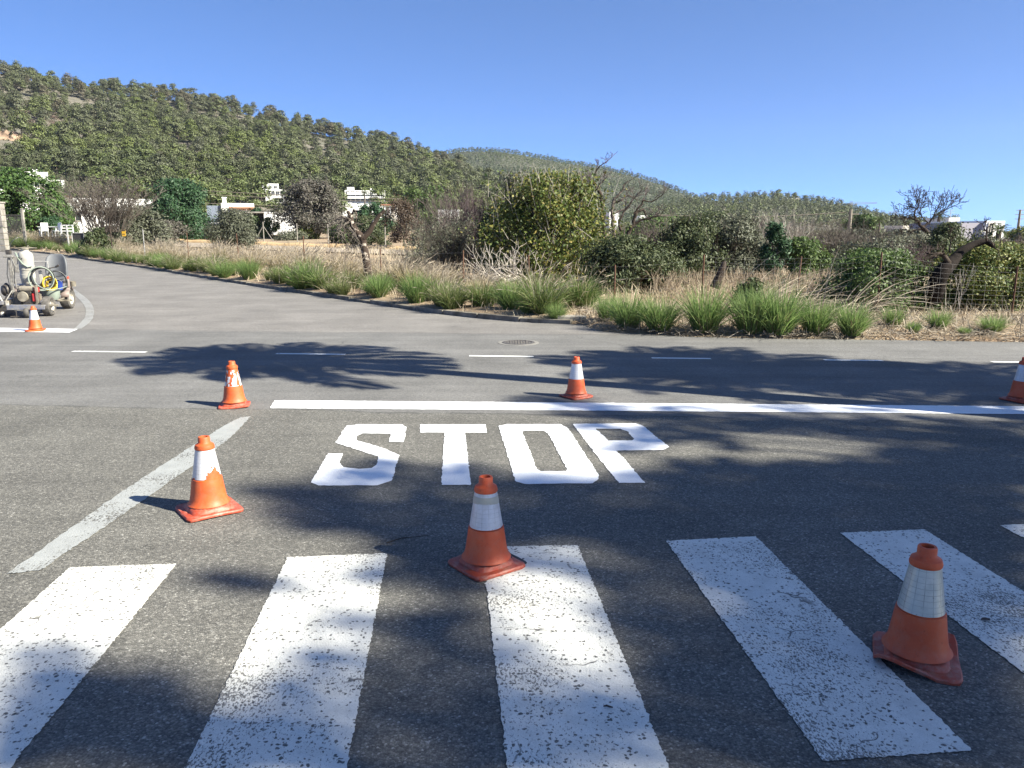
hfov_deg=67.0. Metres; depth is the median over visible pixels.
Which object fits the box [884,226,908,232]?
white house
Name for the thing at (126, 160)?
pine tree
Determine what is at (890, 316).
grass tussock
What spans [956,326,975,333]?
grass tussock
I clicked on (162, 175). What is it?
pine tree
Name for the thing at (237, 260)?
grass tussock
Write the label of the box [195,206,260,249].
olive bush
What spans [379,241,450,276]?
leafless shrub
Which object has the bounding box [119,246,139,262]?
grass tussock
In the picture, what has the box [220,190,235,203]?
pine tree
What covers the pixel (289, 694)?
zebra crossing marking
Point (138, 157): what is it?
pine tree
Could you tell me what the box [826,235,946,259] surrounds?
leafless shrub
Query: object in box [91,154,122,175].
pine tree
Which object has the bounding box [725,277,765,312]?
shrub
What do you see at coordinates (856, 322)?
grass tussock
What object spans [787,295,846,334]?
grass tussock
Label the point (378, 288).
grass tussock
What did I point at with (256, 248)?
grass tussock
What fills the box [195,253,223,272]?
grass tussock
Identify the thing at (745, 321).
grass tussock
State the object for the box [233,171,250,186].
pine tree
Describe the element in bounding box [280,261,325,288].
grass tussock
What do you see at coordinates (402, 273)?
grass tussock
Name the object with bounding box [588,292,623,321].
grass tussock
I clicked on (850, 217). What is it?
utility pole
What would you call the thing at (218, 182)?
pine tree
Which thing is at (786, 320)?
grass tussock
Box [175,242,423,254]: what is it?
gravel path
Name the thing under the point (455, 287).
grass tussock
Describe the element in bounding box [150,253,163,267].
grass tussock
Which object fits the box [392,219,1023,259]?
plain scrub vegetation
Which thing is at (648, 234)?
leafless shrub
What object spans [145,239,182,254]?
grass tussock
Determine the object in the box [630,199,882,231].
hill
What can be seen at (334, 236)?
shrub
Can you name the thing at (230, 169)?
pine tree
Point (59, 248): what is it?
grass tussock
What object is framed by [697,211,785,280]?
shrub
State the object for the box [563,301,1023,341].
straw litter
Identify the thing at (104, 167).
pine tree
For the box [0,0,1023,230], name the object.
sky
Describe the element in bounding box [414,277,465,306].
grass tussock
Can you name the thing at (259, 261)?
grass tussock
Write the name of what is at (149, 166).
pine tree
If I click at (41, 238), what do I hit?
grass tussock
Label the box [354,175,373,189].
pine tree
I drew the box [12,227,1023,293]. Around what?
ground
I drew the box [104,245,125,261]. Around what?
grass tussock
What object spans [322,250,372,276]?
grass tussock
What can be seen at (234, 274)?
grass tussock
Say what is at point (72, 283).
battered can
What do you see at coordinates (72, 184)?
pine tree
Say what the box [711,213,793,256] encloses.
leafless shrub
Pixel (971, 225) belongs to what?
modern house
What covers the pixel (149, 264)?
grass tussock
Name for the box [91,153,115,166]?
pine tree
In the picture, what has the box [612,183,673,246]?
bare tree
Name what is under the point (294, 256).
grass tussock
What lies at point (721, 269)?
trunk
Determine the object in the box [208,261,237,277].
grass tussock
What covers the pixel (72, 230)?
slatted bench
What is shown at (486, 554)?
traffic cone
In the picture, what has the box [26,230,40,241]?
grass tussock
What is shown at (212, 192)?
pine tree
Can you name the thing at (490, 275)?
grass tussock
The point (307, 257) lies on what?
grass tussock
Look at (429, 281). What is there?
grass tussock
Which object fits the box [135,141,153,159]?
pine tree
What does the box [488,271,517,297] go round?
grass tussock
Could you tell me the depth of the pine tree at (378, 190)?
242.13 m
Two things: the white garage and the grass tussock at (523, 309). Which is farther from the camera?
the white garage
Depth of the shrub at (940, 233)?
29.07 m
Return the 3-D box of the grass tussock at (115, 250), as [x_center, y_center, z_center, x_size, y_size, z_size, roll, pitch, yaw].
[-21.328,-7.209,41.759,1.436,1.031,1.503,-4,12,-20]
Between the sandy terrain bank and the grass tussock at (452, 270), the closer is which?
the grass tussock at (452, 270)
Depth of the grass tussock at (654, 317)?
12.25 m
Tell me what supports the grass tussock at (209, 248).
on the verge soil
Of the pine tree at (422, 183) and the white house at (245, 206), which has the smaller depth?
the white house at (245, 206)
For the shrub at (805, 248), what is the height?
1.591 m
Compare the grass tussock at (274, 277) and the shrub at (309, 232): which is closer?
the grass tussock at (274, 277)
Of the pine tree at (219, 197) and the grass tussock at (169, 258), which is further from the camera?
the pine tree at (219, 197)
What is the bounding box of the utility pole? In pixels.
[847,210,852,228]
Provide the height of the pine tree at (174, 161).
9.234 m
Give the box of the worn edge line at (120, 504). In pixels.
[8,416,250,572]
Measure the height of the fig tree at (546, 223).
4.078 m
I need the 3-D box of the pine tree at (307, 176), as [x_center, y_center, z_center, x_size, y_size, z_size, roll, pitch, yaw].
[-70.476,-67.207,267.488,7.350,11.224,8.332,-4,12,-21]
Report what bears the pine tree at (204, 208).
on the ground at (324, 239)
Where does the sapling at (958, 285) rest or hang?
on the verge soil
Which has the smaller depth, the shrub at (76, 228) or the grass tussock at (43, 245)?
the grass tussock at (43, 245)
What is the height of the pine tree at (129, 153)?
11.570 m
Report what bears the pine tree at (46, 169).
on the hill at (73, 98)
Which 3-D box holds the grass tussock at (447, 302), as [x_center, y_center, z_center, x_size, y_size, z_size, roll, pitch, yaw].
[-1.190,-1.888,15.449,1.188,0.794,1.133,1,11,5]
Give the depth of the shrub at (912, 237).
31.18 m
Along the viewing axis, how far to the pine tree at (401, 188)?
265.34 m
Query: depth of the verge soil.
13.38 m
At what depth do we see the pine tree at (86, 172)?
243.40 m
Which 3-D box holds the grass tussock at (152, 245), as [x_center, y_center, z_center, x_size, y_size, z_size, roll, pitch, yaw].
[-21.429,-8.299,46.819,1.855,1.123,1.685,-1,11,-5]
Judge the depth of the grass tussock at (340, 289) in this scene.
18.93 m
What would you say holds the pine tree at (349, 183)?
on the hill at (73, 98)
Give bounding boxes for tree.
[0,157,13,168]
[0,166,79,239]
[1,142,15,162]
[10,148,31,167]
[10,152,33,169]
[17,170,164,235]
[25,160,37,171]
[28,150,42,163]
[32,162,60,179]
[38,155,51,168]
[41,148,65,173]
[55,163,75,178]
[56,146,86,167]
[61,154,82,181]
[64,172,76,183]
[69,181,87,196]
[74,147,103,170]
[77,171,85,182]
[80,153,94,170]
[80,165,92,179]
[86,166,114,197]
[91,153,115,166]
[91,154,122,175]
[91,159,109,171]
[92,165,115,184]
[104,162,144,189]
[109,166,121,178]
[114,176,140,193]
[115,165,130,177]
[116,150,135,160]
[119,158,134,167]
[121,146,138,165]
[122,177,155,199]
[131,161,157,187]
[132,155,154,181]
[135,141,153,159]
[135,177,216,239]
[142,152,171,177]
[148,167,172,186]
[153,164,173,178]
[167,157,180,168]
[173,164,184,171]
[174,169,192,177]
[176,157,185,167]
[182,169,205,189]
[196,183,222,217]
[197,161,211,173]
[199,202,207,216]
[201,165,215,178]
[202,182,220,205]
[206,171,220,180]
[206,174,223,186]
[212,180,226,197]
[214,158,240,183]
[214,192,228,203]
[218,165,236,183]
[218,175,230,187]
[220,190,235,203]
[221,184,234,202]
[226,178,252,202]
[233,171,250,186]
[243,177,275,209]
[245,170,257,180]
[245,177,261,196]
[256,160,277,180]
[256,173,271,198]
[264,174,288,187]
[266,172,345,237]
[267,198,282,211]
[269,170,288,188]
[279,182,293,203]
[288,171,303,181]
[298,174,313,180]
[311,172,323,181]
[320,173,331,182]
[323,209,385,276]
[327,176,347,196]
[334,192,352,214]
[341,171,362,189]
[341,179,357,189]
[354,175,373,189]
[368,186,392,212]
[380,193,427,246]
[386,185,400,198]
[392,185,407,198]
[417,180,433,194]
[458,163,641,284]
[459,193,480,214]
[499,167,528,251]
[579,151,617,241]
[610,172,649,235]
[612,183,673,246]
[840,214,883,233]
[873,216,887,231]
[885,184,968,236]
[916,218,1008,304]
[929,211,947,221]
[988,222,1011,240]
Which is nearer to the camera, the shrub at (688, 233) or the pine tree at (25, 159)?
the shrub at (688, 233)
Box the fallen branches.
[464,240,552,282]
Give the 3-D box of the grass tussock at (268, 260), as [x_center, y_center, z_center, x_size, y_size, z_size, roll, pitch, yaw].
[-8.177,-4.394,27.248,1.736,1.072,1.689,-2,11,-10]
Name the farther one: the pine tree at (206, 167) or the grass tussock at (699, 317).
the pine tree at (206, 167)
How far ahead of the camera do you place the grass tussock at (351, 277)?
20.19 m
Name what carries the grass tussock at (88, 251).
on the verge soil
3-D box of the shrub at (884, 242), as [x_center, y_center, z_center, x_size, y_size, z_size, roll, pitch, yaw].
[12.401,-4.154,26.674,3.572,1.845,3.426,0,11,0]
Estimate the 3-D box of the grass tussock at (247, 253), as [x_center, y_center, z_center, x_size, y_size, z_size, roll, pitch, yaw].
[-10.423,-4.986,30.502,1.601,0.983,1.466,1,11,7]
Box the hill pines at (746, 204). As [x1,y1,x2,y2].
[638,190,959,228]
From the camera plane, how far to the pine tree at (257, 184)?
223.27 m
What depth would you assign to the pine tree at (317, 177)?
269.94 m
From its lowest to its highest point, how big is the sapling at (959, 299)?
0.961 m
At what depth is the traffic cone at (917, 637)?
2.84 m
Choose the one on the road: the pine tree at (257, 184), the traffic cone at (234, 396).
the traffic cone at (234, 396)
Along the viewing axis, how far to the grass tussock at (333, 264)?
27.82 m
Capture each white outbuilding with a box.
[341,203,351,216]
[605,212,618,233]
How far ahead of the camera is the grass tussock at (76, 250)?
48.44 m
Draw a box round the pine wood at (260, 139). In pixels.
[0,59,531,216]
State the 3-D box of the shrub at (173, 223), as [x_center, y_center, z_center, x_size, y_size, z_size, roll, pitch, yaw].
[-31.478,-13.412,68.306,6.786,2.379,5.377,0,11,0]
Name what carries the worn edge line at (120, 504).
on the road
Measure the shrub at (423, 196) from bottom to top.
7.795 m
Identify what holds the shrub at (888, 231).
on the ground at (324, 239)
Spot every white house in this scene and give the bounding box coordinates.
[23,169,63,212]
[66,195,153,235]
[207,197,253,223]
[262,184,286,203]
[381,204,397,223]
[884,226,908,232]
[926,218,959,221]
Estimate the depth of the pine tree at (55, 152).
254.06 m
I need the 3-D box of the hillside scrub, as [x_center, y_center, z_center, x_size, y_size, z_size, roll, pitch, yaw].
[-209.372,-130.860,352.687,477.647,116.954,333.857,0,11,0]
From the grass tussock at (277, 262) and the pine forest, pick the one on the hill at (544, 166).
the pine forest
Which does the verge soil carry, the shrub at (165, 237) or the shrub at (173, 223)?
the shrub at (165, 237)
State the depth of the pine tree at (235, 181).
236.99 m
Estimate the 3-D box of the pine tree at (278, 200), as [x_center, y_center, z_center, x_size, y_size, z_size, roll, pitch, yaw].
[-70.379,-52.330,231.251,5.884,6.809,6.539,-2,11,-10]
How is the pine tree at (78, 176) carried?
on the hill at (73, 98)
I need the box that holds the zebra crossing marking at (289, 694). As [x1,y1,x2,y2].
[0,524,1023,767]
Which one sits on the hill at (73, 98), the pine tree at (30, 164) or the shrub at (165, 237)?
the pine tree at (30, 164)
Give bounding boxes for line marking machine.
[0,237,75,317]
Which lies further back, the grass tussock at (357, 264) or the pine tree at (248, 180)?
the pine tree at (248, 180)
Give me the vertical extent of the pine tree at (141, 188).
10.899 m
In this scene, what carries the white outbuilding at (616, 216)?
on the ground at (324, 239)
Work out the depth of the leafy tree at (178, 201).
74.38 m
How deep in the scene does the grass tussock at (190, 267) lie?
29.72 m
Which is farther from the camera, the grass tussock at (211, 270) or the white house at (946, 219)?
the white house at (946, 219)
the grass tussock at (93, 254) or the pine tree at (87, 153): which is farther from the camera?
the pine tree at (87, 153)
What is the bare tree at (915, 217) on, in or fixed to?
on the ground at (324, 239)
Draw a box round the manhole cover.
[498,340,538,345]
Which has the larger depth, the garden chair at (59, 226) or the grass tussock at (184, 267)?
the garden chair at (59, 226)
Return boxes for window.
[987,222,993,234]
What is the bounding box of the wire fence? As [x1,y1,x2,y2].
[142,229,1023,315]
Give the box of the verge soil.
[0,245,1023,341]
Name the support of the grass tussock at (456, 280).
on the verge soil
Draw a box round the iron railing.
[5,214,23,246]
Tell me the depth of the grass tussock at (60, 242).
58.11 m
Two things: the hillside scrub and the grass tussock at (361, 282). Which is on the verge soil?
the grass tussock at (361, 282)
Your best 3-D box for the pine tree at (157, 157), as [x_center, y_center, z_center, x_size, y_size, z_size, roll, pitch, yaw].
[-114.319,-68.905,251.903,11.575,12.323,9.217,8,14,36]
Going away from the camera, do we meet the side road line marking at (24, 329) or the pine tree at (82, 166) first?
the side road line marking at (24, 329)
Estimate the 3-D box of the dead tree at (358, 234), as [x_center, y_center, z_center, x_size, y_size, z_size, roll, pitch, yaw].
[-4.797,-4.203,23.192,1.677,2.078,1.688,-8,14,-35]
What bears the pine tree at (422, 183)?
on the hill at (73, 98)
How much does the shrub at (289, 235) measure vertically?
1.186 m
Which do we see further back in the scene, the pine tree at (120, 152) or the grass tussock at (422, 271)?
the pine tree at (120, 152)
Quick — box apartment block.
[345,187,384,210]
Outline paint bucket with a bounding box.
[56,279,62,289]
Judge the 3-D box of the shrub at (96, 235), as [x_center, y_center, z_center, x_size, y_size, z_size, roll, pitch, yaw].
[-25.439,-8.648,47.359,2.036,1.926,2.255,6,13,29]
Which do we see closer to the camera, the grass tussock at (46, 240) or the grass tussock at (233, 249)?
the grass tussock at (233, 249)
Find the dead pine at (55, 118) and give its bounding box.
[50,112,61,123]
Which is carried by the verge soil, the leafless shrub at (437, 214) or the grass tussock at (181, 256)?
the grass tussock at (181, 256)
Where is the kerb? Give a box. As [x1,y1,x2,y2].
[10,249,585,323]
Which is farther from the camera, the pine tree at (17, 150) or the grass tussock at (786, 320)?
the pine tree at (17, 150)
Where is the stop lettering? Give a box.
[311,423,668,485]
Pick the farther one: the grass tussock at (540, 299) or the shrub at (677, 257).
the shrub at (677, 257)
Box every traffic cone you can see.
[25,306,45,331]
[175,435,243,522]
[218,361,250,409]
[448,474,526,581]
[559,356,592,399]
[873,543,962,685]
[999,357,1023,403]
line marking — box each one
[0,328,76,331]
[71,351,1018,362]
[270,400,1023,413]
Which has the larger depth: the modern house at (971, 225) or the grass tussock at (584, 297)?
the modern house at (971, 225)
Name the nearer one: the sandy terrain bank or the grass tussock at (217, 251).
the grass tussock at (217, 251)
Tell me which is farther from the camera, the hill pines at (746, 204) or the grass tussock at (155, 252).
the hill pines at (746, 204)
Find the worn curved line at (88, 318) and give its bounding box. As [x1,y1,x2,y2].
[74,289,93,328]
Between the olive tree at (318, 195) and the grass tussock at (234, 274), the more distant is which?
the olive tree at (318, 195)
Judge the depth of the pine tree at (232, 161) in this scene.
274.83 m
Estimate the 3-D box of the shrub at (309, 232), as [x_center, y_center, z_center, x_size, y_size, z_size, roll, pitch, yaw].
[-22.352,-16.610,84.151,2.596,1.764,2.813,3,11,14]
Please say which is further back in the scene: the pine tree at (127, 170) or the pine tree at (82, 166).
the pine tree at (82, 166)
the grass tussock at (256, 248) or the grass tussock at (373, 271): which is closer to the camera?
the grass tussock at (373, 271)
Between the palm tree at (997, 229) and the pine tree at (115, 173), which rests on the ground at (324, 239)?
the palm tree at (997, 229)
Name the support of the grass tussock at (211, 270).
on the verge soil
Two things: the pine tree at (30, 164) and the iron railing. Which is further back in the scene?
the pine tree at (30, 164)
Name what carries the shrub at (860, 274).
on the ground at (324, 239)
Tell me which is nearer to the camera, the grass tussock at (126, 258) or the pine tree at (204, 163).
the grass tussock at (126, 258)
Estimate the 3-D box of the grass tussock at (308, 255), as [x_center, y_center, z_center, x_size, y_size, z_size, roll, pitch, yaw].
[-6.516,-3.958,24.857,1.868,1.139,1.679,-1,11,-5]
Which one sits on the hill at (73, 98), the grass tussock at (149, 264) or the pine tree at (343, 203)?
the pine tree at (343, 203)
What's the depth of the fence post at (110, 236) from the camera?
45.17 m
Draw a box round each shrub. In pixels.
[37,180,79,235]
[37,215,62,237]
[77,227,118,252]
[102,204,177,247]
[139,219,199,243]
[147,234,174,248]
[244,207,262,225]
[244,215,259,236]
[257,217,280,238]
[269,230,308,240]
[294,223,322,238]
[323,225,349,242]
[339,215,393,244]
[354,201,394,235]
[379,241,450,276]
[395,185,459,225]
[401,208,485,274]
[410,191,468,265]
[411,176,505,271]
[472,203,524,275]
[565,233,692,292]
[611,222,671,255]
[616,212,692,236]
[635,217,676,243]
[638,250,688,285]
[648,213,740,284]
[675,211,733,233]
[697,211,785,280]
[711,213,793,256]
[712,218,813,250]
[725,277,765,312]
[747,209,831,275]
[752,221,796,288]
[765,218,834,244]
[778,236,837,284]
[787,216,890,273]
[806,247,934,311]
[817,250,847,275]
[823,226,910,250]
[825,236,918,279]
[826,227,885,248]
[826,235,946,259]
[874,240,942,271]
[879,229,921,237]
[888,229,932,273]
[906,291,967,310]
[910,221,974,273]
[915,241,1023,311]
[974,236,1002,243]
[1000,234,1023,253]
[1005,226,1023,239]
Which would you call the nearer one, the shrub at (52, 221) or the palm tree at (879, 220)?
the shrub at (52, 221)
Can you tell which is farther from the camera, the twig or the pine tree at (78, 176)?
the pine tree at (78, 176)
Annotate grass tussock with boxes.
[9,229,35,241]
[10,236,30,247]
[11,235,36,248]
[17,230,43,238]
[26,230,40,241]
[28,241,42,249]
[33,229,51,243]
[36,229,63,244]
[39,239,56,248]
[42,231,66,242]
[43,233,69,246]
[44,241,59,249]
[52,242,62,250]
[61,241,73,252]
[67,239,78,252]
[70,244,81,254]
[79,242,103,256]
[88,249,100,257]
[98,245,112,259]
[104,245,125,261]
[106,243,124,255]
[114,235,140,249]
[115,240,130,248]
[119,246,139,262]
[128,251,141,262]
[129,246,152,256]
[135,254,147,263]
[140,247,174,260]
[142,240,163,253]
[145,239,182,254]
[145,259,154,266]
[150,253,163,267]
[151,236,186,250]
[158,242,188,268]
[161,240,195,256]
[162,257,184,269]
[175,247,197,261]
[178,247,209,271]
[178,258,194,270]
[190,243,212,255]
[191,251,237,270]
[194,253,220,271]
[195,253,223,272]
[196,236,240,261]
[196,241,233,255]
[197,240,233,254]
[200,247,234,259]
[202,258,225,275]
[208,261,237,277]
[210,241,248,259]
[213,242,242,254]
[219,249,258,265]
[227,259,241,275]
[231,243,281,271]
[232,254,263,279]
[233,248,260,258]
[237,241,277,258]
[244,244,274,259]
[257,246,297,273]
[260,263,274,279]
[262,242,305,270]
[262,247,305,259]
[263,258,292,283]
[275,254,307,284]
[276,239,317,259]
[276,245,321,267]
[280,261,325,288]
[282,243,331,270]
[284,245,336,268]
[284,255,335,287]
[291,242,333,265]
[298,254,346,288]
[308,250,330,268]
[319,274,349,293]
[321,247,359,271]
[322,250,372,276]
[326,271,357,294]
[329,266,355,279]
[330,251,362,268]
[330,259,375,288]
[346,267,394,294]
[349,254,372,278]
[351,259,386,276]
[353,271,396,297]
[364,249,422,289]
[366,271,400,294]
[379,249,452,291]
[388,268,445,302]
[402,263,448,278]
[406,259,461,287]
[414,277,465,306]
[418,264,459,300]
[420,259,474,283]
[426,271,477,309]
[428,270,476,304]
[438,266,470,288]
[456,266,507,293]
[456,268,517,306]
[466,270,501,286]
[482,273,528,309]
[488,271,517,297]
[491,257,584,313]
[494,277,526,294]
[511,253,581,294]
[511,293,533,313]
[538,301,576,318]
[543,256,624,307]
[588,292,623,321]
[597,286,661,328]
[620,288,693,330]
[666,279,740,332]
[707,278,795,333]
[732,274,828,334]
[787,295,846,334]
[821,298,888,335]
[874,304,909,326]
[902,319,926,332]
[919,306,960,328]
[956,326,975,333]
[969,311,1016,332]
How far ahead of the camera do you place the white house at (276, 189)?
247.69 m
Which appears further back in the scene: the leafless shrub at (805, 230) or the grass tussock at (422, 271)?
the leafless shrub at (805, 230)
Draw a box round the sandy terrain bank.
[177,239,424,249]
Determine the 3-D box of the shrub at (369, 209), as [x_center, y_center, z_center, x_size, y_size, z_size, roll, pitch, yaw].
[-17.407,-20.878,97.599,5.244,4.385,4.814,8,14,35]
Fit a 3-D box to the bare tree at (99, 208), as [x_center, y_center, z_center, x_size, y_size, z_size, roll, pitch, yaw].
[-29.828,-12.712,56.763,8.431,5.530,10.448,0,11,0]
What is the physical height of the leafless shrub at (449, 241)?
2.450 m
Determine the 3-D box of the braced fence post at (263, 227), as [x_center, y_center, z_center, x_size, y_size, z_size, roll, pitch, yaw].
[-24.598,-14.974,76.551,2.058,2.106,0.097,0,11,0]
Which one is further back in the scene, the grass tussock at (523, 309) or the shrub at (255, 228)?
the shrub at (255, 228)
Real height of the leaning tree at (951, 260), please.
1.681 m
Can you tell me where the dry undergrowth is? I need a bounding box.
[647,265,840,302]
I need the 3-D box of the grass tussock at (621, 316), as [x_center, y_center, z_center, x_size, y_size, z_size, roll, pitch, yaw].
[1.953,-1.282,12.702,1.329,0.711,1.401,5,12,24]
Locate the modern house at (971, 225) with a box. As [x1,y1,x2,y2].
[909,210,1004,240]
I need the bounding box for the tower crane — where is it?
[848,201,876,206]
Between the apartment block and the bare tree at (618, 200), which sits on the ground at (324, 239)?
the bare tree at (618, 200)
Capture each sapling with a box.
[945,263,977,312]
[954,263,970,308]
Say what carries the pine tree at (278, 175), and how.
on the hill at (73, 98)
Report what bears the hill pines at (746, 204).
on the hill at (824, 225)
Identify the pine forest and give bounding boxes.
[434,146,697,224]
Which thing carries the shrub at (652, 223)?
on the ground at (324, 239)
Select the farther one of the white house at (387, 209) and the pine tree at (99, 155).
the pine tree at (99, 155)
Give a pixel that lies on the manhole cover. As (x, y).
(518, 342)
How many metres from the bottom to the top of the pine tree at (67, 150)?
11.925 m
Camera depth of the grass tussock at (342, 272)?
21.77 m
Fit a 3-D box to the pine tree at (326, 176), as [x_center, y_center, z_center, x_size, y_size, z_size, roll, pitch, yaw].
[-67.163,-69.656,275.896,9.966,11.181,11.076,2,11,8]
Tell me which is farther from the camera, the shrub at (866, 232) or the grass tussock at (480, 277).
the shrub at (866, 232)
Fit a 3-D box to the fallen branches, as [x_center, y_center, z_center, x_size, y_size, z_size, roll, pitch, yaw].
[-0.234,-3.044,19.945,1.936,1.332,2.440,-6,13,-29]
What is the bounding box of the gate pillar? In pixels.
[0,202,9,250]
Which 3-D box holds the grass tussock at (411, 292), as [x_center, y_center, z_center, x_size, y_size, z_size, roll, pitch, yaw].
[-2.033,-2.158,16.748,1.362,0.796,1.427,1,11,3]
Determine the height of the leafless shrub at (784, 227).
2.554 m
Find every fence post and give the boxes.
[20,208,26,241]
[108,223,112,248]
[257,222,273,241]
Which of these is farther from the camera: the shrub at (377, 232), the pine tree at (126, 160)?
the pine tree at (126, 160)
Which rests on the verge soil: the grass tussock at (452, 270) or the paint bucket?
the grass tussock at (452, 270)
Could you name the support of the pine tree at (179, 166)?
on the hill at (73, 98)
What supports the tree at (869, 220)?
on the ground at (324, 239)
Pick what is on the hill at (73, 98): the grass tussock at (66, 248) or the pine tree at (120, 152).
the pine tree at (120, 152)
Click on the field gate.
(76, 236)
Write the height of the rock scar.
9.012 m
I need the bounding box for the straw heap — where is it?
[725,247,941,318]
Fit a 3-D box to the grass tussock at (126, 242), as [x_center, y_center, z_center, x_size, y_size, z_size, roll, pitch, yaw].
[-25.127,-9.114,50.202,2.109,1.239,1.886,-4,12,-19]
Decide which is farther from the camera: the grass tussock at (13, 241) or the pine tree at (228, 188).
the pine tree at (228, 188)
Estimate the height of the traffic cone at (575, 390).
0.399 m
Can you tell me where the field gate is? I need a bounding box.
[65,224,84,244]
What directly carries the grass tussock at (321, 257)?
on the verge soil
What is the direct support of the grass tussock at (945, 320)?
on the verge soil
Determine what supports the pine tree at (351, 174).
on the hill at (73, 98)
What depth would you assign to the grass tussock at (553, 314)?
13.78 m
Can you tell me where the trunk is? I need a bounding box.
[710,237,741,288]
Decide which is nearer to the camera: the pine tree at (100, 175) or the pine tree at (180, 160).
the pine tree at (100, 175)
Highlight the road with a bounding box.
[0,250,1023,767]
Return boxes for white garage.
[247,212,294,234]
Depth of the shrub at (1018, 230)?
58.72 m
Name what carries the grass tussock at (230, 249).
on the verge soil
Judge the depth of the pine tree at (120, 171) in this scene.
243.33 m
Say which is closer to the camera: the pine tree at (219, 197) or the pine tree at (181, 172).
the pine tree at (219, 197)
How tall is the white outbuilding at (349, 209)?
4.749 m
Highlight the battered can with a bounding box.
[70,281,75,286]
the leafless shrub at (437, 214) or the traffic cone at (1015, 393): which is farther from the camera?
the leafless shrub at (437, 214)
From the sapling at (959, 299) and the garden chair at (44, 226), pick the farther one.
the garden chair at (44, 226)
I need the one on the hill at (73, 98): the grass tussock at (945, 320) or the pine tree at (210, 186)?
the pine tree at (210, 186)
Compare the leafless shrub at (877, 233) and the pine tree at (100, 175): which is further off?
the pine tree at (100, 175)
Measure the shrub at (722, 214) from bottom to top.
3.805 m
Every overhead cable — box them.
[203,190,458,199]
[205,203,391,206]
[206,194,397,201]
[656,212,845,216]
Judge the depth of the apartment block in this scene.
262.19 m
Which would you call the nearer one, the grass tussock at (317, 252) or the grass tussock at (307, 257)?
the grass tussock at (307, 257)
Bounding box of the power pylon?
[1015,210,1023,227]
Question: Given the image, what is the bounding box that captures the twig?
[386,535,428,542]
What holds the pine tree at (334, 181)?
on the hill at (73, 98)
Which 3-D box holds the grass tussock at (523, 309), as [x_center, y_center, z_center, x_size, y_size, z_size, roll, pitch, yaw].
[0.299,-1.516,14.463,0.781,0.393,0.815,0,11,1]
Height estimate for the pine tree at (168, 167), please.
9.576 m
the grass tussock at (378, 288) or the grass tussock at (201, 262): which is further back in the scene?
the grass tussock at (201, 262)
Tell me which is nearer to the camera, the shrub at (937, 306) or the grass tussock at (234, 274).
the shrub at (937, 306)
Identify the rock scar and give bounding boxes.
[0,130,27,140]
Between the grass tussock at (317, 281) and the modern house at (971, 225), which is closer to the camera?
the grass tussock at (317, 281)
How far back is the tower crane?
604.02 m
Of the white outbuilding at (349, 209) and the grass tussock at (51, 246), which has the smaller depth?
the grass tussock at (51, 246)
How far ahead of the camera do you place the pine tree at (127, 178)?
222.48 m
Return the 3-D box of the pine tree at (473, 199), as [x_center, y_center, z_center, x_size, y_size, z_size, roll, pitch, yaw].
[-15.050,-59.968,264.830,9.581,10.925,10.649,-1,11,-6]
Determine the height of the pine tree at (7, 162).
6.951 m
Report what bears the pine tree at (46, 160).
on the hill at (73, 98)
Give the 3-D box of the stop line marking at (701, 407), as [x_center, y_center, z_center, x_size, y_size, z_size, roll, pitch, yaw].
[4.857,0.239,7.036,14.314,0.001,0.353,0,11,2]
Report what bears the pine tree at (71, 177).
on the hill at (73, 98)
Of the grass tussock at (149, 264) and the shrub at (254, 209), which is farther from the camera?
the shrub at (254, 209)
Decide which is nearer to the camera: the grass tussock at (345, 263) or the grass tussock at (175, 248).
the grass tussock at (345, 263)
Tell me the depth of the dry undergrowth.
18.18 m
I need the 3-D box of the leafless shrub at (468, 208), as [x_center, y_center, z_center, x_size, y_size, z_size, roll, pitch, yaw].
[-1.898,-6.662,32.139,5.173,3.992,5.102,0,11,0]
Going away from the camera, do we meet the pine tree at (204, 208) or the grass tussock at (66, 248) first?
the grass tussock at (66, 248)
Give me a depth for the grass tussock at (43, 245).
54.94 m
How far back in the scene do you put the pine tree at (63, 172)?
249.94 m
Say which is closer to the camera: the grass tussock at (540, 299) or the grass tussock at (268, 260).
the grass tussock at (540, 299)
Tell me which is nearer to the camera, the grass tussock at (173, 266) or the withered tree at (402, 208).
the grass tussock at (173, 266)
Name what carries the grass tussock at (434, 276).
on the verge soil
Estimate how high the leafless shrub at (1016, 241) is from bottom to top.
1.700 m
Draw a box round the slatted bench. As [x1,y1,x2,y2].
[58,225,73,233]
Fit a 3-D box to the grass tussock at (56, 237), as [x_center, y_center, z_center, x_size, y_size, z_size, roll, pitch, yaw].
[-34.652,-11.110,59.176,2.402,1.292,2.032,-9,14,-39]
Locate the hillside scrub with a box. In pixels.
[1,75,426,221]
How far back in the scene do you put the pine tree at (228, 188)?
232.66 m
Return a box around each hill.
[0,75,589,226]
[448,151,684,223]
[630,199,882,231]
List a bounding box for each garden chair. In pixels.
[40,223,48,236]
[52,223,61,235]
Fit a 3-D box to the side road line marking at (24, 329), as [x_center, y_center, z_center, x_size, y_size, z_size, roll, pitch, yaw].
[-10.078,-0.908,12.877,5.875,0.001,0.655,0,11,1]
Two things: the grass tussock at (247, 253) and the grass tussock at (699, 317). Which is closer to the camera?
the grass tussock at (699, 317)
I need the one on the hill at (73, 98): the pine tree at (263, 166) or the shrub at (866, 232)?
the pine tree at (263, 166)
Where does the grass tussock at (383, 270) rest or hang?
on the verge soil

